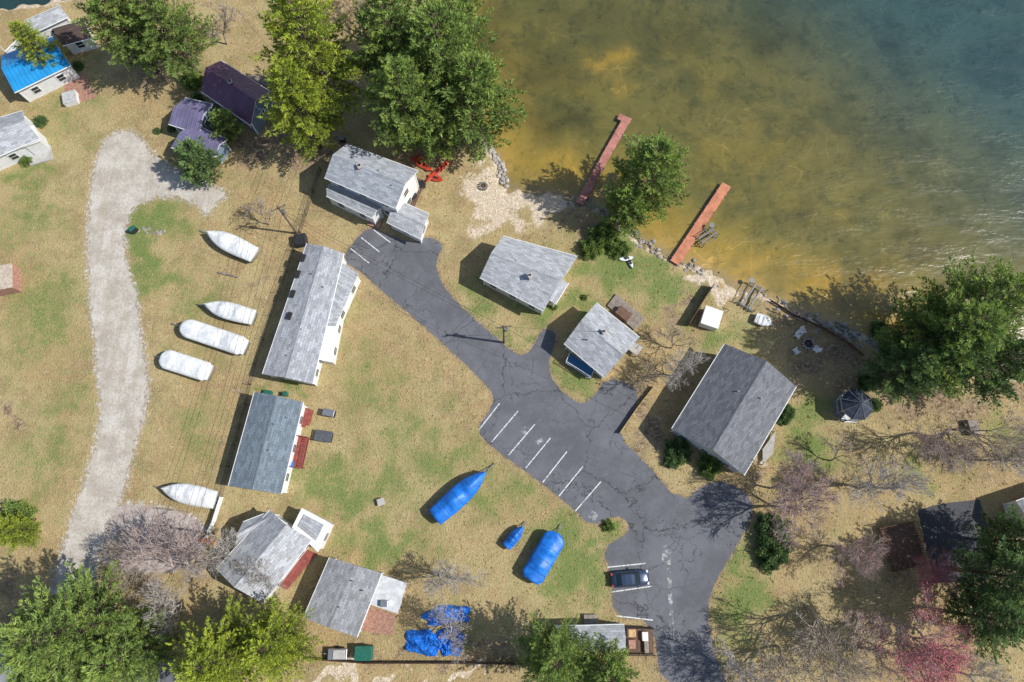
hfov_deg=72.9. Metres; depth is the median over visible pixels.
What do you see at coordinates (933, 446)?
bare tree
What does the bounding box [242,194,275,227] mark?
bare tree
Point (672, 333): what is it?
bare tree
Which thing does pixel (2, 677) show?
asphalt street
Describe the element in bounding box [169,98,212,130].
roof wing
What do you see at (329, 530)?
sunroom roof walls
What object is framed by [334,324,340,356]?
porch roof lower windows
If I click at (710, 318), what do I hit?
white storage shed
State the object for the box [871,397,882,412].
shrub
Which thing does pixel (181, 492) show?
covered white boat
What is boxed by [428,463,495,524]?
blue covered boat
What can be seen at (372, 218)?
corner boards lean to
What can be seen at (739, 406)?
ridge cap
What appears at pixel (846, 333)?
shoreline rocks
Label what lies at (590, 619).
wooden crate
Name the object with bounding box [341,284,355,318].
porch roof windows
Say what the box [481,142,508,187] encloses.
shoreline rocks
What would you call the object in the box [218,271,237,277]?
fallen log
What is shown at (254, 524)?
ridge cap wing
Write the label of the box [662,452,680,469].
shrub
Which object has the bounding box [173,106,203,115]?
ridge cap wing
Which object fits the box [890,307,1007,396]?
pine tree
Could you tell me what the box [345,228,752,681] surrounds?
asphalt road
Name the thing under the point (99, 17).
pine tree
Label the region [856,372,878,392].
shrub
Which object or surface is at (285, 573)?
gutters
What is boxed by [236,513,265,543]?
roof wing
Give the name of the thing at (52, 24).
gutters
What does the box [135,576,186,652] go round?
bare tree
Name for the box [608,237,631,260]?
shrub
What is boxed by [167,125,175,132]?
shrub
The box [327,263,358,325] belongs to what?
porch roof
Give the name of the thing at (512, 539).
covered jet ski
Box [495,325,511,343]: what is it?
utility pole
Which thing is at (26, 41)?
pine tree
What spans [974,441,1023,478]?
bare tree
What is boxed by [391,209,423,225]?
ridge cap annex
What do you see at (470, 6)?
pine tree
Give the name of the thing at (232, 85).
ridge cap
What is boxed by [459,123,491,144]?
bare tree
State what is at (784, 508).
bare tree
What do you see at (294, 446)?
windows
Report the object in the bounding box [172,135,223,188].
pine tree
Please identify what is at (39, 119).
shrub
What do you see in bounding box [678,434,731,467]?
windows
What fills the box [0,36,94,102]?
blue roof cottage
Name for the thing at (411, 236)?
walls annex
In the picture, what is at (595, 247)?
shrub
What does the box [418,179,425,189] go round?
gas grill
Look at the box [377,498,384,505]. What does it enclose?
well cover
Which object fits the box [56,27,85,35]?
ridge cap
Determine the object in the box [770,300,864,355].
wooden fence
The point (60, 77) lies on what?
windows
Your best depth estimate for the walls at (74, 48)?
101.92 m
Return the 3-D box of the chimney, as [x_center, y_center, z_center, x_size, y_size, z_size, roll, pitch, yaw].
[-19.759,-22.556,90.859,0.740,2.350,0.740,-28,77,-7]
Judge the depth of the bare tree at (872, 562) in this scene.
79.16 m
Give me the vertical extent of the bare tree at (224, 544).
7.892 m
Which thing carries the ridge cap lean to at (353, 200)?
on the roof lean to at (351, 204)
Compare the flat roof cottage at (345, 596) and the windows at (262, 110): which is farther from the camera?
the windows at (262, 110)
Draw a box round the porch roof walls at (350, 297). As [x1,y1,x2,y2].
[342,277,360,320]
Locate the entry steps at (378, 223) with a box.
[367,219,382,227]
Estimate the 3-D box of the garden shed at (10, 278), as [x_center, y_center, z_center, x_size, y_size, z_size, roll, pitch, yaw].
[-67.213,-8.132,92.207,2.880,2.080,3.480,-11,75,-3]
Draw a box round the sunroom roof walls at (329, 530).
[309,511,333,548]
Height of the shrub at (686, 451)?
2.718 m
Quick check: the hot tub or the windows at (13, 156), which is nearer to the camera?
the windows at (13, 156)
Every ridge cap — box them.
[23,6,59,22]
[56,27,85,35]
[205,67,255,100]
[234,524,286,587]
[251,395,277,489]
[284,246,324,377]
[332,154,404,184]
[712,360,767,449]
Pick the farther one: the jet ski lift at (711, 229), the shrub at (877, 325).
the jet ski lift at (711, 229)
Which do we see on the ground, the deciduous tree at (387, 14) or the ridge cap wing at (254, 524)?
the deciduous tree at (387, 14)
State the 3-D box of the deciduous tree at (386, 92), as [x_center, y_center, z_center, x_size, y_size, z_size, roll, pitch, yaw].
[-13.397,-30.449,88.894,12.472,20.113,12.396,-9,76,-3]
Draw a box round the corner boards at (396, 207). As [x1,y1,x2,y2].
[330,174,418,212]
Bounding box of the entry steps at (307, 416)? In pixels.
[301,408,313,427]
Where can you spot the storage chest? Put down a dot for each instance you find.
(323, 436)
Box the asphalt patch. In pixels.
[133,653,191,681]
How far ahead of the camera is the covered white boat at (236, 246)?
92.87 m
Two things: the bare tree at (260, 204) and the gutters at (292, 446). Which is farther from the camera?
the bare tree at (260, 204)
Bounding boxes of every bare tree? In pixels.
[96,532,157,600]
[118,511,224,584]
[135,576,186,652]
[177,527,241,583]
[199,0,243,44]
[231,556,285,594]
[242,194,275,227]
[333,0,373,38]
[421,558,487,600]
[428,602,469,664]
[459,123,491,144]
[625,357,664,394]
[651,321,696,356]
[661,349,707,390]
[708,635,778,681]
[746,638,823,681]
[764,448,842,551]
[770,446,825,519]
[786,606,882,681]
[817,432,865,479]
[828,530,893,587]
[836,605,915,680]
[845,453,935,511]
[877,582,979,681]
[902,423,982,475]
[912,542,961,610]
[954,408,1023,474]
[955,650,1013,681]
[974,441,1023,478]
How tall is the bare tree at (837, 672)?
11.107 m
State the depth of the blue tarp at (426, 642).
81.04 m
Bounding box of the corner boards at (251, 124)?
[208,93,274,134]
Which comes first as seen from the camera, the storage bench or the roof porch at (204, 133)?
the storage bench
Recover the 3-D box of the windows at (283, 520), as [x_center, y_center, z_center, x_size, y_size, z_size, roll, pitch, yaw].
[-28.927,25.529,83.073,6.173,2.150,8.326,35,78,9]
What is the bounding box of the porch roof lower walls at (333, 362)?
[321,318,343,364]
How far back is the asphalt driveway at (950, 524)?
84.94 m
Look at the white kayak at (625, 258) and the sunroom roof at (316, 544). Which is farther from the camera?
the white kayak at (625, 258)
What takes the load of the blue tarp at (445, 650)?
on the ground
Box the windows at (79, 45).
[74,32,91,48]
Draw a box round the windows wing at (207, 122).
[204,117,210,128]
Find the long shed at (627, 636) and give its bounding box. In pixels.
[556,623,654,655]
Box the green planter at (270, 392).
[263,389,272,394]
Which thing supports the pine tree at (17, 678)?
on the ground
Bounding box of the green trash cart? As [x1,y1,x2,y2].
[282,391,288,396]
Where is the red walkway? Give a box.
[280,550,316,588]
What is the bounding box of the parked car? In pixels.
[610,569,648,587]
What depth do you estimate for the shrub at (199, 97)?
99.88 m
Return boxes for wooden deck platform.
[877,521,930,572]
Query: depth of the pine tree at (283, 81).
87.18 m
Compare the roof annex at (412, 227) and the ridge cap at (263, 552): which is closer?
the ridge cap at (263, 552)
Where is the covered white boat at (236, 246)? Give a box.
[200,230,259,261]
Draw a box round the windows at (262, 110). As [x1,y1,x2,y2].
[214,101,265,127]
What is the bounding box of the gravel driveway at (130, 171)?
[51,131,223,612]
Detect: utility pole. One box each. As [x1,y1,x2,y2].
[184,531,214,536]
[271,204,297,233]
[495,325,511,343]
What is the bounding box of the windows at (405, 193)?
[337,184,411,214]
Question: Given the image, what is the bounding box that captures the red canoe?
[428,174,442,181]
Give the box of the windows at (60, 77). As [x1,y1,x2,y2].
[30,58,69,93]
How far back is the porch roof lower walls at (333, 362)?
90.20 m
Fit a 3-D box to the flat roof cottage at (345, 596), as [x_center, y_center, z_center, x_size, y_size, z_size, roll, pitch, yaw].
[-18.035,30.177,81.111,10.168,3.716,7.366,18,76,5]
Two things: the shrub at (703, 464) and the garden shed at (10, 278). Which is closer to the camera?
the shrub at (703, 464)
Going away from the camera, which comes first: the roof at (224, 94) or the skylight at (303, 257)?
the skylight at (303, 257)
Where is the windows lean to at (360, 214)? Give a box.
[337,202,367,219]
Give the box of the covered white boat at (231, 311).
[197,301,257,324]
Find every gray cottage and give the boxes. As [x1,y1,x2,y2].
[0,110,52,170]
[564,294,644,379]
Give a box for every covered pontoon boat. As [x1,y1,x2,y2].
[155,350,214,380]
[171,319,250,354]
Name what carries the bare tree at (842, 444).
on the ground
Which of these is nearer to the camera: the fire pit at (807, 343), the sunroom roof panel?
the sunroom roof panel
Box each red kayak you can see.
[409,156,431,170]
[418,154,427,170]
[426,159,450,181]
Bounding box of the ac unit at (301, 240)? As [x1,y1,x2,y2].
[294,233,307,247]
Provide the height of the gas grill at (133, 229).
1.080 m
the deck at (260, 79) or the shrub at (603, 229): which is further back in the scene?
the deck at (260, 79)
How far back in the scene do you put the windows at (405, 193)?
92.64 m
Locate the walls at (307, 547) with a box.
[270,515,309,595]
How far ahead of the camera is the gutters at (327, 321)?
88.86 m
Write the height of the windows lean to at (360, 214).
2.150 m
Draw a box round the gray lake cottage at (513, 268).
[480,236,576,314]
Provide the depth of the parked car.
82.46 m
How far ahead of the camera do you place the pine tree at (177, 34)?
92.73 m
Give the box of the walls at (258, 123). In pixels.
[211,95,273,132]
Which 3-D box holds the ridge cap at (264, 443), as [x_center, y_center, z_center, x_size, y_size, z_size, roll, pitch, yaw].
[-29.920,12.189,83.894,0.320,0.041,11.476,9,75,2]
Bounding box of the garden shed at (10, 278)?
[0,263,22,295]
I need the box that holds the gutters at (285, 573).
[217,510,311,603]
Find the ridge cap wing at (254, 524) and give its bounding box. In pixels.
[237,517,268,533]
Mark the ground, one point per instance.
(356, 514)
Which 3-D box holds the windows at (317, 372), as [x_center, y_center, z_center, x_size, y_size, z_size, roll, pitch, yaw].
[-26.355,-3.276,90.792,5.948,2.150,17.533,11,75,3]
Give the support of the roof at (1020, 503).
on the walls at (1019, 512)
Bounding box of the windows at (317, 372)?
[276,368,318,382]
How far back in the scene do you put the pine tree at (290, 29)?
83.96 m
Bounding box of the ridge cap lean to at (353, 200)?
[326,188,376,211]
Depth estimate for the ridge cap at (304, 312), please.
88.20 m
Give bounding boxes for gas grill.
[128,225,138,233]
[322,408,335,417]
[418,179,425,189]
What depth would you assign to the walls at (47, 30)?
101.02 m
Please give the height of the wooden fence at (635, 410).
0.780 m
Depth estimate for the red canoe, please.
96.82 m
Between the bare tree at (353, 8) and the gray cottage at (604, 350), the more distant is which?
the bare tree at (353, 8)
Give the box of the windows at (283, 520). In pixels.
[277,518,304,585]
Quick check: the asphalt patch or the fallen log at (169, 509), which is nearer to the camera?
the asphalt patch
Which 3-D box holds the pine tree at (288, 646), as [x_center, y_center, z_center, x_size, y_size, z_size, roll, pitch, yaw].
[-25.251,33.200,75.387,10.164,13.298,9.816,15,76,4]
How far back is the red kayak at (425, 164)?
97.38 m
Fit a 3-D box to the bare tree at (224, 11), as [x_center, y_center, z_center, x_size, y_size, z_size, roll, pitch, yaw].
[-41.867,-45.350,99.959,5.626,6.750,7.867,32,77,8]
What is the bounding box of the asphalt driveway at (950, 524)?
[918,500,989,582]
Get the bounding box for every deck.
[246,73,270,88]
[292,436,310,468]
[410,178,425,206]
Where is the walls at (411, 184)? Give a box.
[332,175,417,215]
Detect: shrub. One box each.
[0,498,39,534]
[19,156,32,167]
[32,114,48,128]
[71,60,84,71]
[153,127,161,134]
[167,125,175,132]
[178,68,203,91]
[190,92,204,101]
[579,236,604,260]
[581,294,587,300]
[586,219,618,249]
[601,518,615,531]
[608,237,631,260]
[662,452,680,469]
[663,437,693,465]
[695,452,723,481]
[752,528,793,567]
[753,511,791,547]
[754,546,782,574]
[777,410,791,425]
[781,403,795,423]
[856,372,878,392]
[870,320,891,339]
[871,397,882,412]
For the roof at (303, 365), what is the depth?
88.37 m
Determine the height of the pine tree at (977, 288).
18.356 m
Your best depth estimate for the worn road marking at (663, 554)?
83.85 m
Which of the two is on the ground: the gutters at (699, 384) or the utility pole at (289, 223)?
the utility pole at (289, 223)
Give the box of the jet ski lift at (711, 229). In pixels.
[696,223,719,247]
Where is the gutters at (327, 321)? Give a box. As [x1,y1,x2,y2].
[262,243,343,383]
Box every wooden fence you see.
[305,657,522,665]
[620,386,653,432]
[687,283,714,325]
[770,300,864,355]
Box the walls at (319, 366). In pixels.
[273,260,345,384]
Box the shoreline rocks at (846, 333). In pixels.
[763,294,888,351]
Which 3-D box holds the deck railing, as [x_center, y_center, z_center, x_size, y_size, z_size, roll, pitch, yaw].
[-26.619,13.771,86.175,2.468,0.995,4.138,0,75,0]
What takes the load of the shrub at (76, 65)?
on the ground
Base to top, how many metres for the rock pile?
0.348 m
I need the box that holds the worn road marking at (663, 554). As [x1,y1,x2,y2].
[521,427,674,652]
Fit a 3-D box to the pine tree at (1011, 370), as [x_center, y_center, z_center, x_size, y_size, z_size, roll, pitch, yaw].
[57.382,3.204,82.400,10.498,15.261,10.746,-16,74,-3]
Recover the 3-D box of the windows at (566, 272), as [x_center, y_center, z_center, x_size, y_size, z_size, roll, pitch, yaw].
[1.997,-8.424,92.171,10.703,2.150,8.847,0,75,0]
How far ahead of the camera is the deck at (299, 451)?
86.68 m
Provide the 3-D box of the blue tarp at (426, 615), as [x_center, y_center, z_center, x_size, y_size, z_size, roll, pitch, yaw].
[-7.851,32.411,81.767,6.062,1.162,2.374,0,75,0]
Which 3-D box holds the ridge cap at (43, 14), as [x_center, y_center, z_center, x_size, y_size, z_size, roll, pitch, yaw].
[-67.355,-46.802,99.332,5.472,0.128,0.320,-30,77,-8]
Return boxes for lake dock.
[576,114,631,205]
[670,182,730,265]
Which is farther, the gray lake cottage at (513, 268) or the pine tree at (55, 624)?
the gray lake cottage at (513, 268)
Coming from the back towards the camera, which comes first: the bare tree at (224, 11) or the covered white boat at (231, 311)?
the bare tree at (224, 11)
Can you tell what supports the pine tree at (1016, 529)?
on the ground
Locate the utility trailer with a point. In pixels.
(338, 653)
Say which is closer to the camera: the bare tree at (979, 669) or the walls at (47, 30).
the bare tree at (979, 669)
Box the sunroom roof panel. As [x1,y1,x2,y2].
[298,514,323,539]
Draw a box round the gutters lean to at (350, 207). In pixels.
[326,184,381,218]
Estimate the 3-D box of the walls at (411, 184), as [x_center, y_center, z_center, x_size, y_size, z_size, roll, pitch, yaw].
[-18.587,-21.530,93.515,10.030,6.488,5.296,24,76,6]
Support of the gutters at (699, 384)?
attached to the roof at (710, 409)
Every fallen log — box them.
[154,507,187,511]
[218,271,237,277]
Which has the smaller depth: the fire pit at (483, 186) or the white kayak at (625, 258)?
the white kayak at (625, 258)
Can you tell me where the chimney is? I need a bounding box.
[356,162,363,169]
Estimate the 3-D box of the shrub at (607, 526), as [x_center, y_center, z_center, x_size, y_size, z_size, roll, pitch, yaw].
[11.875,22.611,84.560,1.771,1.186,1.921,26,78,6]
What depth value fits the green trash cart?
88.43 m
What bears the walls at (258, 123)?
on the ground
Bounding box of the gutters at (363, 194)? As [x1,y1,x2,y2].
[325,144,417,208]
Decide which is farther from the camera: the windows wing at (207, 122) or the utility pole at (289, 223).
the windows wing at (207, 122)
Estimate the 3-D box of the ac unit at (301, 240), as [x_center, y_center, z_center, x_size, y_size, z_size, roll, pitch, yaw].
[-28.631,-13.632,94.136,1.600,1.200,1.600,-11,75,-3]
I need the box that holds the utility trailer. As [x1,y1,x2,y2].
[324,646,347,660]
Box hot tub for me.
[61,89,79,106]
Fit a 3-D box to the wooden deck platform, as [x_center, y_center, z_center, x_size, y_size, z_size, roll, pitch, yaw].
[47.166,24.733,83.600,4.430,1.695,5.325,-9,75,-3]
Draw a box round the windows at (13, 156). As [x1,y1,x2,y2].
[0,152,20,165]
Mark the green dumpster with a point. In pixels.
(363, 653)
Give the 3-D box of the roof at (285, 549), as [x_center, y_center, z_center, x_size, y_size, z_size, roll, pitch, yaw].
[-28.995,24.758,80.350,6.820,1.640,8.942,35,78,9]
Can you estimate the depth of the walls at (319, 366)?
89.38 m
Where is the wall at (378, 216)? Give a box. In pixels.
[331,199,382,222]
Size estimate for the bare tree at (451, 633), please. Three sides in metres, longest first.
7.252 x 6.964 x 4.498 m
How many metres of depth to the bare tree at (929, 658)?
72.96 m
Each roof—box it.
[26,5,67,30]
[52,21,90,44]
[201,61,269,124]
[217,511,310,602]
[229,392,302,493]
[263,243,343,383]
[292,508,330,551]
[319,316,340,361]
[325,144,417,207]
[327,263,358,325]
[672,344,795,474]
[1015,499,1023,513]
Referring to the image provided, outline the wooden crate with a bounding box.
[584,614,597,624]
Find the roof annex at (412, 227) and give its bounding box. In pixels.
[387,203,428,238]
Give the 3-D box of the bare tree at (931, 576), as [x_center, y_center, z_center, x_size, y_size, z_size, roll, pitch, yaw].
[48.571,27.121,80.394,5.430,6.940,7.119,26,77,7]
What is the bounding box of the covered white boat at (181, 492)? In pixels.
[154,483,219,508]
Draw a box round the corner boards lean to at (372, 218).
[329,198,383,224]
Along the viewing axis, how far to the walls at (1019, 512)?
84.35 m
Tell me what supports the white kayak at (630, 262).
on the ground
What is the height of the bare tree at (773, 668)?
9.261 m
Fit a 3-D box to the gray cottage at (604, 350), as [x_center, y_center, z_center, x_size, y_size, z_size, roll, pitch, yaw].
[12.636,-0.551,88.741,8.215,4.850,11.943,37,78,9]
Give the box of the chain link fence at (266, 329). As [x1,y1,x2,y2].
[218,167,320,496]
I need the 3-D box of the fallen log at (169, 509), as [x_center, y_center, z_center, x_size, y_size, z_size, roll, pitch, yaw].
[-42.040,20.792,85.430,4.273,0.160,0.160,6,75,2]
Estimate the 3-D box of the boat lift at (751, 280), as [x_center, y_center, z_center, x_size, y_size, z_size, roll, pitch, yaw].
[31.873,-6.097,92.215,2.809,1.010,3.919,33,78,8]
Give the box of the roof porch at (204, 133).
[171,127,226,156]
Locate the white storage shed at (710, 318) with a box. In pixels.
[698,305,722,331]
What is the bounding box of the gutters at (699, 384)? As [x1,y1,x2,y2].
[671,344,795,475]
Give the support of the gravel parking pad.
on the ground
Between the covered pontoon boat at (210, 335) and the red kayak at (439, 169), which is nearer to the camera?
the covered pontoon boat at (210, 335)
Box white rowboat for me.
[754,313,773,326]
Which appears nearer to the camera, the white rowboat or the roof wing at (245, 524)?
the roof wing at (245, 524)
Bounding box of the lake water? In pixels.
[0,0,1023,382]
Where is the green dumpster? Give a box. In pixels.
[354,645,373,660]
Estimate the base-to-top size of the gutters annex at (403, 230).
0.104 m
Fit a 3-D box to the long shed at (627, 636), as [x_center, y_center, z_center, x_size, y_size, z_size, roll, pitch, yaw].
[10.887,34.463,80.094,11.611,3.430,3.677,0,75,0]
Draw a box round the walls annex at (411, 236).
[393,221,427,241]
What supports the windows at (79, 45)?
attached to the walls at (74, 48)
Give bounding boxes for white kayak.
[619,256,632,260]
[627,256,632,268]
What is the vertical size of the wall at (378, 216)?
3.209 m
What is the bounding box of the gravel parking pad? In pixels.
[99,504,206,572]
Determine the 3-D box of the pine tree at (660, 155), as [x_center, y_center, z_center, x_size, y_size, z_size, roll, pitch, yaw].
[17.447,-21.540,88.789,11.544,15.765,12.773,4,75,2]
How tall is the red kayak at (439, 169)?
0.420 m
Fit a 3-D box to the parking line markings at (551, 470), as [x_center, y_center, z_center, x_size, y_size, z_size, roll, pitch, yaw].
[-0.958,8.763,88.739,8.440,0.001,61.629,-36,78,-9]
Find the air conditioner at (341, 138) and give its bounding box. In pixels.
[338,135,345,142]
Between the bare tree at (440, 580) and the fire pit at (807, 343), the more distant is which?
the fire pit at (807, 343)
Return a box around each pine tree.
[0,510,43,553]
[0,559,153,681]
[3,628,102,681]
[7,19,68,67]
[69,0,169,78]
[75,605,188,681]
[115,0,221,78]
[162,595,278,681]
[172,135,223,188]
[208,107,243,146]
[227,595,324,681]
[247,0,375,130]
[257,55,347,165]
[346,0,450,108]
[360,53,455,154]
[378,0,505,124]
[395,83,468,162]
[407,0,498,68]
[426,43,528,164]
[600,182,654,239]
[604,125,691,223]
[860,333,948,405]
[871,277,1020,404]
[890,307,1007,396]
[904,249,1023,362]
[934,570,1023,664]
[947,326,1023,414]
[952,527,1023,614]
[963,503,1023,570]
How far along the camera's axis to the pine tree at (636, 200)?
89.87 m
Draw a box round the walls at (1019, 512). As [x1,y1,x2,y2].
[1003,497,1023,536]
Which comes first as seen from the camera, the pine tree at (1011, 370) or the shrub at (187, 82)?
the pine tree at (1011, 370)
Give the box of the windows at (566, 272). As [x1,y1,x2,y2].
[489,272,566,309]
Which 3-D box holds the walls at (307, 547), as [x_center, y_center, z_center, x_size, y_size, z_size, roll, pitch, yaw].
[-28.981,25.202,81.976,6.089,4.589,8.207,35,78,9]
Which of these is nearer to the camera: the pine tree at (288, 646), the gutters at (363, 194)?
the pine tree at (288, 646)
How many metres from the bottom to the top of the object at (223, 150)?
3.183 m
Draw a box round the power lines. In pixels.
[139,4,668,669]
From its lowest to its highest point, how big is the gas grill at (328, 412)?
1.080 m
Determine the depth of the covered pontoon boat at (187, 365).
88.59 m
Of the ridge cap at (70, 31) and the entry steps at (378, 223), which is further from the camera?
the ridge cap at (70, 31)
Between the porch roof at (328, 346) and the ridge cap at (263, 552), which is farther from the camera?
the porch roof at (328, 346)
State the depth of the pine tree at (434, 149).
91.43 m
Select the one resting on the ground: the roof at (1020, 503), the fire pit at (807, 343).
the fire pit at (807, 343)
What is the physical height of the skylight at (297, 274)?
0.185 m
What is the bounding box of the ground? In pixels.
[0,0,1023,681]
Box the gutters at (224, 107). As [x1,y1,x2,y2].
[201,60,269,125]
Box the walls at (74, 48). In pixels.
[67,30,96,53]
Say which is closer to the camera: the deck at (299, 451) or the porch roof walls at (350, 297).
the deck at (299, 451)
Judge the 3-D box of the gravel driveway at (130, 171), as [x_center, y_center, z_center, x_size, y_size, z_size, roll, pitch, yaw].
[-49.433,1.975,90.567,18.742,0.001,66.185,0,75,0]
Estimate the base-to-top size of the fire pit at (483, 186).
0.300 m
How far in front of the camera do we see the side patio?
86.97 m
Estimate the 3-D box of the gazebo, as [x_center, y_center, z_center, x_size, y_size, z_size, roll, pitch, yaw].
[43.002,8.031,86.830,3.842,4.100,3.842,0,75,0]
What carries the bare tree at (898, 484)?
on the ground
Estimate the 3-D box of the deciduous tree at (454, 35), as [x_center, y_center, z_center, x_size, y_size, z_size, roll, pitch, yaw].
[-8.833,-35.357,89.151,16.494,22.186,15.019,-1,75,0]
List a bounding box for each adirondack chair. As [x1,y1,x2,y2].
[791,347,800,355]
[793,329,802,339]
[799,325,806,333]
[811,345,822,352]
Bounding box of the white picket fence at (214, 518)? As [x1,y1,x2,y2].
[204,497,223,539]
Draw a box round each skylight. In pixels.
[286,312,292,319]
[289,290,295,297]
[295,270,300,277]
[300,254,305,261]
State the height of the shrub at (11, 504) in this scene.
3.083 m
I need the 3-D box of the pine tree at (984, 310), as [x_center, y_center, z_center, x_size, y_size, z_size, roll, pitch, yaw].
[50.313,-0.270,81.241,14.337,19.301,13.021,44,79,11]
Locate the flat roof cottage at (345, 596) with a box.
[303,557,406,636]
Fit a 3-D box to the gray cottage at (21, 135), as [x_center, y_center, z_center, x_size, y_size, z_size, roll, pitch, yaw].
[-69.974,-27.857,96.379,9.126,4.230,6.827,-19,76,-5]
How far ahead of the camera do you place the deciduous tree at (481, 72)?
88.54 m
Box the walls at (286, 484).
[283,407,304,491]
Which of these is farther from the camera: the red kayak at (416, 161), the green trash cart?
the red kayak at (416, 161)
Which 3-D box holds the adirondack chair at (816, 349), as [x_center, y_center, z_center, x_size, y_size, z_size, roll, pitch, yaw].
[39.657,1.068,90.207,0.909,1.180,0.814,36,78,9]
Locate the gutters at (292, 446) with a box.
[228,393,303,493]
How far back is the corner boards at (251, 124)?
98.40 m
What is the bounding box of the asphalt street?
[0,637,73,681]
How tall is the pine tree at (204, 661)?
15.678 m
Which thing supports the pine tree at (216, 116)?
on the ground
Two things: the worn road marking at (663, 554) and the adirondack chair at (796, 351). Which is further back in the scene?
the adirondack chair at (796, 351)
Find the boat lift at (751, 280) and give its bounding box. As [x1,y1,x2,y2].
[737,278,767,312]
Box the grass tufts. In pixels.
[0,27,1023,681]
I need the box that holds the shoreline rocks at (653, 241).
[563,194,720,287]
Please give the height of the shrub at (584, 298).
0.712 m
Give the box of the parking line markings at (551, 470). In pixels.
[351,230,652,620]
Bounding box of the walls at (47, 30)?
[40,18,69,40]
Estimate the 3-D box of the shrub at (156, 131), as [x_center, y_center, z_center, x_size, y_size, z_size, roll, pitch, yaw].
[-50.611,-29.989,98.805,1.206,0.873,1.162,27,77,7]
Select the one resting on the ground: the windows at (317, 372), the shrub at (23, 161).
the shrub at (23, 161)
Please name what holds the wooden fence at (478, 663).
on the ground
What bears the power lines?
attached to the utility pole at (505, 329)
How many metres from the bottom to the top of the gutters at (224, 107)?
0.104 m
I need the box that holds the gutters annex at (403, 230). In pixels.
[386,202,428,239]
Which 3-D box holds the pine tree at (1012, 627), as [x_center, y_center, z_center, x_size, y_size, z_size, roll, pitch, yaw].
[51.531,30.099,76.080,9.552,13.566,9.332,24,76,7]
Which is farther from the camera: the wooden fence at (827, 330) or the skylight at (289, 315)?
the wooden fence at (827, 330)
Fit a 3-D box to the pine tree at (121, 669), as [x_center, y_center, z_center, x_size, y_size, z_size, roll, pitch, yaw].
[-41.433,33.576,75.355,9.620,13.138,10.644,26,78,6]
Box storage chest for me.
[314,429,333,442]
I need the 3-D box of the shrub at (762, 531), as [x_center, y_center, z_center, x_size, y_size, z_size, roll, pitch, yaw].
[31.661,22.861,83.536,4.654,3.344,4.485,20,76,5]
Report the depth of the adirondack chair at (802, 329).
90.83 m
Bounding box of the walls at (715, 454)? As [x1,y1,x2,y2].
[672,429,737,471]
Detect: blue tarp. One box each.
[405,629,441,656]
[421,605,470,625]
[436,623,464,656]
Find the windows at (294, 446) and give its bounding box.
[285,415,302,481]
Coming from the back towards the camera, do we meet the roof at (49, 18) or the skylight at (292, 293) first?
the roof at (49, 18)
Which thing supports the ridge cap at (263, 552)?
on the roof at (285, 549)
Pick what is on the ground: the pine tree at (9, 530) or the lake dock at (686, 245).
the pine tree at (9, 530)
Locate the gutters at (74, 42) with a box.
[54,20,89,45]
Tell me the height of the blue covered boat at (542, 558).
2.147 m
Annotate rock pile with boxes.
[137,226,165,236]
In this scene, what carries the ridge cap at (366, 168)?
on the roof at (375, 186)
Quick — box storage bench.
[964,420,980,435]
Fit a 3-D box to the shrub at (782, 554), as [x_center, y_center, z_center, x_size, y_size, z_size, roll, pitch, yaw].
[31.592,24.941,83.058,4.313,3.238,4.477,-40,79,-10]
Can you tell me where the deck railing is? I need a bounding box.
[290,435,308,468]
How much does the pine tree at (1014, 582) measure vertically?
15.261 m
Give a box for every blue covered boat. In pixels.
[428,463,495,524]
[523,524,563,584]
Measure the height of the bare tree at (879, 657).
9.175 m
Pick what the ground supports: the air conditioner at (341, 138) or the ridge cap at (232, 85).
the air conditioner at (341, 138)
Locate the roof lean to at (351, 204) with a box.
[327,185,381,217]
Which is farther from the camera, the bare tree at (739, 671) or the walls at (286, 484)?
the walls at (286, 484)
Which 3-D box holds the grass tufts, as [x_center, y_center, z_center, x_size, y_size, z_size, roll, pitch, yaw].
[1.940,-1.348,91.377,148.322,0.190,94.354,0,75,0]
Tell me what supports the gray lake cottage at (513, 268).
on the ground
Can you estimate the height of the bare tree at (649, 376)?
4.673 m
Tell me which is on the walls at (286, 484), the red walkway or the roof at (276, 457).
the roof at (276, 457)
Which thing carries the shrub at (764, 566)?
on the ground
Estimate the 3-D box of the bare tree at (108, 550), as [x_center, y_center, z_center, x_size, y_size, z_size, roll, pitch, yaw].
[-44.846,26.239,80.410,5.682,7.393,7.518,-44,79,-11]
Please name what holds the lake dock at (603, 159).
in the lake water
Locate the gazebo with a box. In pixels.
[832,390,872,422]
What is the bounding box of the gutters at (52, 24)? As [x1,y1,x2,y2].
[26,5,68,30]
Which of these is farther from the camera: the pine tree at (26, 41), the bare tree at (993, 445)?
the pine tree at (26, 41)
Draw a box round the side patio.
[761,431,775,464]
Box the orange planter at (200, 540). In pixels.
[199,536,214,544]
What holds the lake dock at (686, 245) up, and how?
in the lake water
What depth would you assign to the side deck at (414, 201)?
95.99 m
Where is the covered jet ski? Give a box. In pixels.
[503,522,526,549]
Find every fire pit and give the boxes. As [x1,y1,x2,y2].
[478,181,487,190]
[801,337,814,349]
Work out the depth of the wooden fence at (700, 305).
91.25 m

